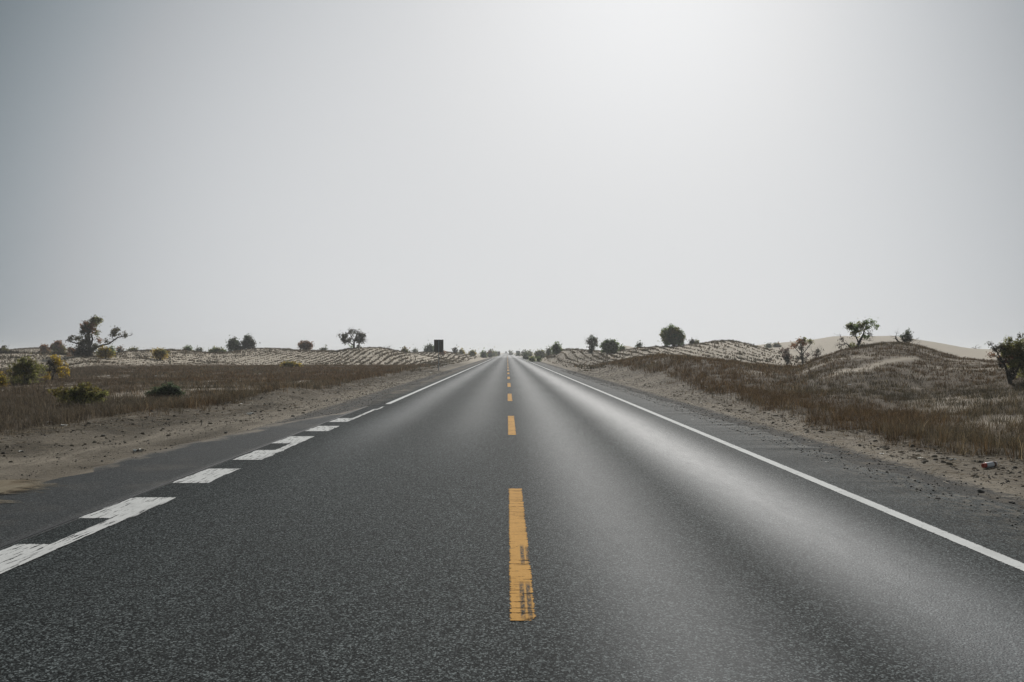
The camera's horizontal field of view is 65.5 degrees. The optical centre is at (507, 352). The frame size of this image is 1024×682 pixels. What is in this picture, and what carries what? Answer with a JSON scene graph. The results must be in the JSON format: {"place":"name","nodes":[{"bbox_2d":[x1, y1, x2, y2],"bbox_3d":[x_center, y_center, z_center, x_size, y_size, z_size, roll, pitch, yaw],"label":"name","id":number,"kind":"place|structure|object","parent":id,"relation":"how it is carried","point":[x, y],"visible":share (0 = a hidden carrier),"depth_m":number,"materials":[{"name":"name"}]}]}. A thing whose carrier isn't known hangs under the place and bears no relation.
{"place":"outdoors","nodes":[
{"label":"outdoors","id":0,"kind":"place"},
{"bbox_2d":[0,406,367,548],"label":"roadside apron","id":1,"kind":"object","parent":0,"point":[45,506],"visible":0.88,"depth_m":9.33,"materials":[{"name":"grey asphalt"}]},
{"bbox_2d":[0,407,363,547],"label":"tar seam","id":2,"kind":"object","parent":1,"relation":"on","point":[147,490],"visible":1,"depth_m":8.33,"materials":[{"name":"black asphalt"}]},
{"bbox_2d":[0,353,1023,681],"bbox_3d":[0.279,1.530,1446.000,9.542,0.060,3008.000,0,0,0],"label":"road","id":3,"kind":"structure","parent":0,"point":[372,547],"depth_m":5.63,"materials":[{"name":"grey asphalt"}]},
{"bbox_2d":[0,544,53,571],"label":"road marking","id":4,"kind":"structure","parent":3,"relation":"on","point":[8,553],"depth_m":5.98,"materials":[{"name":"white paint"}]},
{"bbox_2d":[0,501,165,573],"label":"edge line","id":5,"kind":"object","parent":3,"relation":"on","point":[92,530],"visible":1,"depth_m":6.42,"materials":[{"name":"white paint"}]},
{"bbox_2d":[80,497,175,517],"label":"road marking","id":6,"kind":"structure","parent":3,"relation":"on","point":[135,503],"depth_m":7.67,"materials":[{"name":"white paint"}]},
{"bbox_2d":[173,468,237,482],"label":"road marking","id":7,"kind":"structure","parent":3,"relation":"on","point":[210,477],"depth_m":9.59,"materials":[{"name":"white paint"}]},
{"bbox_2d":[233,450,283,459],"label":"road marking","id":8,"kind":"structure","parent":3,"relation":"on","point":[254,455],"depth_m":11.54,"materials":[{"name":"white paint"}]},
{"bbox_2d":[257,437,311,457],"bbox_3d":[-3.479,1.492,12.650,0.152,0.001,2.900,0,0,0],"label":"edge line","id":9,"kind":"object","parent":3,"relation":"on","point":[284,447],"visible":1,"depth_m":12.35,"materials":[{"name":"white paint"}]},
{"bbox_2d":[273,436,313,442],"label":"road marking","id":10,"kind":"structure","parent":3,"relation":"on","point":[289,439],"depth_m":13.65,"materials":[{"name":"white paint"}]},
{"bbox_2d":[306,426,338,430],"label":"road marking","id":11,"kind":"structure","parent":3,"relation":"on","point":[321,428],"depth_m":15.62,"materials":[{"name":"white paint"}]},
{"bbox_2d":[330,418,350,421],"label":"road marking","id":12,"kind":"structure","parent":3,"relation":"on","point":[342,420],"depth_m":17.46,"materials":[{"name":"white paint"}]},
{"bbox_2d":[350,409,375,419],"bbox_3d":[-3.460,1.492,19.300,0.111,0.001,3.400,0,0,0],"label":"edge line","id":13,"kind":"object","parent":3,"relation":"on","point":[362,414],"visible":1,"depth_m":19.10,"materials":[{"name":"white paint"}]},
{"bbox_2d":[388,366,474,403],"bbox_3d":[-3.455,1.496,56.500,0.163,0.001,67.000,0,0,0],"label":"edge line","id":14,"kind":"object","parent":3,"relation":"on","point":[393,401],"visible":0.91,"depth_m":31.57,"materials":[{"name":"white paint"}]},
{"bbox_2d":[508,416,515,434],"bbox_3d":[0.090,1.496,16.595,0.156,0.001,4.330,0,0,0],"label":"dash","id":15,"kind":"object","parent":3,"relation":"on","point":[511,426],"visible":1,"depth_m":16.05,"materials":[{"name":"yellow paint"}]},
{"bbox_2d":[508,489,535,620],"bbox_3d":[0.090,1.496,6.595,0.157,0.001,4.330,0,0,0],"label":"dash","id":16,"kind":"object","parent":3,"relation":"on","point":[518,573],"visible":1,"depth_m":5.61,"materials":[{"name":"yellow paint"}]},
{"bbox_2d":[555,372,1023,570],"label":"edge line","id":17,"kind":"object","parent":3,"relation":"on","point":[981,549],"visible":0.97,"depth_m":7.77,"materials":[{"name":"white paint"}]},
{"bbox_2d":[0,336,1023,508],"bbox_3d":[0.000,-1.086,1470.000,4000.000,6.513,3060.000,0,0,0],"label":"ground","id":18,"kind":"structure","parent":0,"point":[16,468],"depth_m":20.11,"materials":[{"name":"beige sand"}]},
{"bbox_2d":[0,345,8,350],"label":"bush","id":19,"kind":"object","parent":18,"relation":"on","point":[3,347],"visible":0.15,"depth_m":117.88,"materials":[{"name":"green plant"}]},
{"bbox_2d":[0,371,9,386],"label":"shrub","id":20,"kind":"object","parent":18,"relation":"on","point":[3,380],"visible":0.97,"depth_m":33.87,"materials":[{"name":"yellow plant"}]},
{"bbox_2d":[6,356,42,384],"bbox_3d":[-21.843,0.781,35.997,1.782,1.524,1.341,0,0,0],"label":"bush","id":21,"kind":"object","parent":18,"relation":"on","point":[24,368],"visible":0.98,"depth_m":35.90,"materials":[{"name":"green plant"}]},
{"bbox_2d":[0,479,54,493],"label":"sand drift","id":22,"kind":"object","parent":18,"relation":"on","point":[12,485],"visible":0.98,"depth_m":8.85,"materials":[{"name":"beige sand"}]},
{"bbox_2d":[0,349,68,355],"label":"reed fence","id":23,"kind":"object","parent":18,"relation":"on","point":[24,351],"visible":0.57,"depth_m":98.22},
{"bbox_2d":[36,344,50,352],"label":"bush","id":24,"kind":"object","parent":18,"relation":"on","point":[42,347],"visible":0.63,"depth_m":129.69,"materials":[{"name":"brown plant"}]},
{"bbox_2d":[39,354,69,379],"bbox_3d":[-23.423,0.770,41.211,1.718,1.583,0.834,0,0,0],"label":"young poplar","id":25,"kind":"object","parent":18,"relation":"on","point":[56,360],"visible":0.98,"depth_m":41.18,"materials":[{"name":"yellow plant"}]},
{"bbox_2d":[49,340,67,352],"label":"bush","id":26,"kind":"object","parent":18,"relation":"on","point":[56,346],"visible":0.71,"depth_m":127.64,"materials":[{"name":"brown plant"}]},
{"bbox_2d":[47,382,109,404],"bbox_3d":[-11.948,1.171,22.358,1.827,0.732,0.861,0,0,0],"label":"shrub","id":27,"kind":"object","parent":18,"relation":"on","point":[81,392],"visible":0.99,"depth_m":22.20,"materials":[{"name":"green plant"}]},
{"bbox_2d":[65,314,132,356],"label":"poplar tree","id":28,"kind":"object","parent":18,"relation":"on","point":[86,347],"visible":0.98,"depth_m":89.02,"materials":[{"name":"green plant"}]},
{"bbox_2d":[95,345,116,357],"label":"bush","id":29,"kind":"object","parent":18,"relation":"on","point":[107,352],"visible":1,"depth_m":83.78,"materials":[{"name":"green plant"}]},
{"bbox_2d":[114,346,124,351],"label":"bush","id":30,"kind":"object","parent":18,"relation":"on","point":[119,349],"visible":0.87,"depth_m":149.82,"materials":[{"name":"green plant"}]},
{"bbox_2d":[150,347,169,359],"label":"bush","id":31,"kind":"object","parent":18,"relation":"on","point":[159,353],"visible":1,"depth_m":88.60,"materials":[{"name":"green plant"}]},
{"bbox_2d":[145,381,185,398],"bbox_3d":[-11.151,1.253,25.967,1.262,0.642,0.873,0,0,-27],"label":"bush","id":32,"kind":"object","parent":18,"relation":"on","point":[171,389],"visible":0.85,"depth_m":25.86,"materials":[{"name":"green plant"}]},
{"bbox_2d":[181,345,192,349],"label":"bush","id":33,"kind":"object","parent":18,"relation":"on","point":[186,347],"visible":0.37,"depth_m":124.76,"materials":[{"name":"green plant"}]},
{"bbox_2d":[208,346,225,352],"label":"bush","id":34,"kind":"object","parent":18,"relation":"on","point":[216,349],"visible":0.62,"depth_m":124.69,"materials":[{"name":"green plant"}]},
{"bbox_2d":[0,362,435,434],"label":"dry reed grass","id":35,"kind":"structure","parent":18,"relation":"on","point":[127,404],"depth_m":33.42,"materials":[{"name":"brown plant"}]},
{"bbox_2d":[225,335,247,350],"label":"bush","id":36,"kind":"object","parent":18,"relation":"on","point":[234,344],"visible":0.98,"depth_m":123.75,"materials":[{"name":"green plant"}]},
{"bbox_2d":[0,346,476,371],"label":"straw grid","id":37,"kind":"object","parent":18,"relation":"on","point":[317,351],"visible":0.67,"depth_m":100.65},
{"bbox_2d":[241,333,260,348],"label":"bush","id":38,"kind":"object","parent":18,"relation":"on","point":[249,342],"visible":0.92,"depth_m":125.65,"materials":[{"name":"green plant"}]},
{"bbox_2d":[279,360,302,367],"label":"shrub","id":39,"kind":"object","parent":18,"relation":"on","point":[290,364],"visible":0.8,"depth_m":78.62,"materials":[{"name":"green plant"}]},
{"bbox_2d":[297,340,313,349],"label":"bush","id":40,"kind":"object","parent":18,"relation":"on","point":[304,345],"visible":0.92,"depth_m":123.71,"materials":[{"name":"brown plant"}]},
{"bbox_2d":[336,327,368,347],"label":"gnarled tree","id":41,"kind":"object","parent":18,"relation":"on","point":[359,337],"visible":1,"depth_m":120.44,"materials":[{"name":"green plant"}]},
{"bbox_2d":[400,346,410,352],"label":"bush","id":42,"kind":"object","parent":18,"relation":"on","point":[405,349],"visible":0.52,"depth_m":129.85,"materials":[{"name":"green plant"}]},
{"bbox_2d":[422,343,433,351],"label":"bush","id":43,"kind":"object","parent":18,"relation":"on","point":[429,346],"visible":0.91,"depth_m":167.64,"materials":[{"name":"green plant"}]},
{"bbox_2d":[434,340,442,370],"bbox_3d":[-5.550,0.383,64.614,0.768,2.820,0.117,0,0,0],"label":"road sign","id":44,"kind":"object","parent":18,"relation":"on","point":[438,346],"visible":0.93,"depth_m":64.65,"materials":[{"name":"metal"}]},
{"bbox_2d":[451,346,459,352],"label":"shrub","id":45,"kind":"object","parent":18,"relation":"on","point":[454,350],"visible":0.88,"depth_m":171.81,"materials":[{"name":"green plant"}]},
{"bbox_2d":[458,346,466,353],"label":"bush","id":46,"kind":"object","parent":18,"relation":"on","point":[461,350],"visible":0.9,"depth_m":174.81,"materials":[{"name":"green plant"}]},
{"bbox_2d":[467,347,475,355],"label":"bush","id":47,"kind":"object","parent":18,"relation":"on","point":[472,352],"visible":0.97,"depth_m":179.74,"materials":[{"name":"green plant"}]},
{"bbox_2d":[479,347,489,357],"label":"bush","id":48,"kind":"object","parent":18,"relation":"on","point":[483,354],"visible":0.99,"depth_m":199.68,"materials":[{"name":"green plant"}]},
{"bbox_2d":[487,349,494,357],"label":"bush","id":49,"kind":"object","parent":18,"relation":"on","point":[490,355],"visible":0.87,"depth_m":229.64,"materials":[{"name":"green plant"}]},
{"bbox_2d":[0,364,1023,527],"bbox_3d":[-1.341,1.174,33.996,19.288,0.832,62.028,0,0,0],"label":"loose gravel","id":50,"kind":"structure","parent":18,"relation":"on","point":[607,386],"depth_m":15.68,"materials":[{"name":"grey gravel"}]},
{"bbox_2d":[0,364,1023,486],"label":"loose clods","id":51,"kind":"object","parent":18,"relation":"on","point":[923,460],"visible":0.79,"depth_m":16.41,"materials":[{"name":"brown soil"}]},
{"bbox_2d":[522,352,529,358],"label":"bush","id":52,"kind":"object","parent":18,"relation":"on","point":[525,355],"visible":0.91,"depth_m":169.72,"materials":[{"name":"green plant"}]},
{"bbox_2d":[528,356,535,361],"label":"shrub","id":53,"kind":"object","parent":18,"relation":"on","point":[532,359],"visible":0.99,"depth_m":127.83,"materials":[{"name":"green plant"}]},
{"bbox_2d":[531,347,545,357],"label":"bush","id":54,"kind":"object","parent":18,"relation":"on","point":[537,353],"visible":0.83,"depth_m":174.72,"materials":[{"name":"green plant"}]},
{"bbox_2d":[543,346,551,355],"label":"bush","id":55,"kind":"object","parent":18,"relation":"on","point":[548,351],"visible":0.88,"depth_m":149.70,"materials":[{"name":"green plant"}]},
{"bbox_2d":[550,341,561,354],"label":"bush","id":56,"kind":"object","parent":18,"relation":"on","point":[556,348],"visible":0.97,"depth_m":123.75,"materials":[{"name":"green plant"}]},
{"bbox_2d":[584,334,599,351],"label":"tree","id":57,"kind":"object","parent":18,"relation":"on","point":[592,341],"visible":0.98,"depth_m":107.83,"materials":[{"name":"green plant"}]},
{"bbox_2d":[599,338,619,352],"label":"bush","id":58,"kind":"object","parent":18,"relation":"on","point":[609,346],"visible":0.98,"depth_m":103.66,"materials":[{"name":"green plant"}]},
{"bbox_2d":[634,340,644,347],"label":"shrub","id":59,"kind":"object","parent":18,"relation":"on","point":[639,345],"visible":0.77,"depth_m":106.92,"materials":[{"name":"green plant"}]},
{"bbox_2d":[659,323,686,345],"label":"bush","id":60,"kind":"object","parent":18,"relation":"on","point":[671,335],"visible":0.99,"depth_m":96.61,"materials":[{"name":"green plant"}]},
{"bbox_2d":[541,339,808,371],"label":"straw grid","id":61,"kind":"object","parent":18,"relation":"on","point":[590,367],"visible":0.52,"depth_m":86.98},
{"bbox_2d":[772,341,780,346],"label":"bush","id":62,"kind":"object","parent":18,"relation":"on","point":[778,344],"visible":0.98,"depth_m":165.84,"materials":[{"name":"green plant"}]},
{"bbox_2d":[779,347,791,364],"bbox_3d":[22.284,0.230,63.257,1.306,1.690,1.069,0,0,0],"label":"thorn shrub","id":63,"kind":"object","parent":18,"relation":"on","point":[786,357],"visible":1,"depth_m":63.13,"materials":[{"name":"green plant"}]},
{"bbox_2d":[788,336,813,363],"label":"thorn tree","id":64,"kind":"object","parent":18,"relation":"on","point":[802,342],"visible":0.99,"depth_m":66.15,"materials":[{"name":"green plant"}]},
{"bbox_2d":[596,340,1023,468],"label":"dry reed grass","id":65,"kind":"structure","parent":18,"relation":"on","point":[914,421],"depth_m":23.06,"materials":[{"name":"brown plant"}]},
{"bbox_2d":[810,346,825,358],"bbox_3d":[16.201,-0.003,41.654,0.752,0.931,0.582,0,0,41],"label":"thorn shrub","id":66,"kind":"object","parent":18,"relation":"on","point":[816,354],"visible":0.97,"depth_m":41.64,"materials":[{"name":"green plant"}]},
{"bbox_2d":[833,318,881,348],"bbox_3d":[19.023,-1.049,43.523,2.716,1.849,0.848,0,0,-7],"label":"poplar tree","id":67,"kind":"object","parent":18,"relation":"on","point":[858,327],"visible":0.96,"depth_m":43.46,"materials":[{"name":"green plant"}]},
{"bbox_2d":[893,329,920,342],"bbox_3d":[22.096,-0.845,44.217,1.725,1.257,0.689,0,0,22],"label":"wind bent tree","id":68,"kind":"object","parent":18,"relation":"on","point":[907,336],"visible":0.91,"depth_m":44.13,"materials":[{"name":"green plant"}]},
{"bbox_2d":[981,461,997,467],"bbox_3d":[6.119,1.427,10.101,0.218,0.076,0.076,-4,18,-20],"label":"drink bottle","id":69,"kind":"object","parent":18,"relation":"on","point":[989,464],"visible":1,"depth_m":10.07,"materials":[{"name":"plastic"}]},
{"bbox_2d":[985,332,1023,383],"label":"shrub","id":70,"kind":"object","parent":18,"relation":"on","point":[1011,354],"visible":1,"depth_m":23.94,"materials":[{"name":"green plant"}]},
{"bbox_2d":[0,0,1023,352],"label":"sky","id":71,"kind":"structure","parent":0,"point":[502,176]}
]}

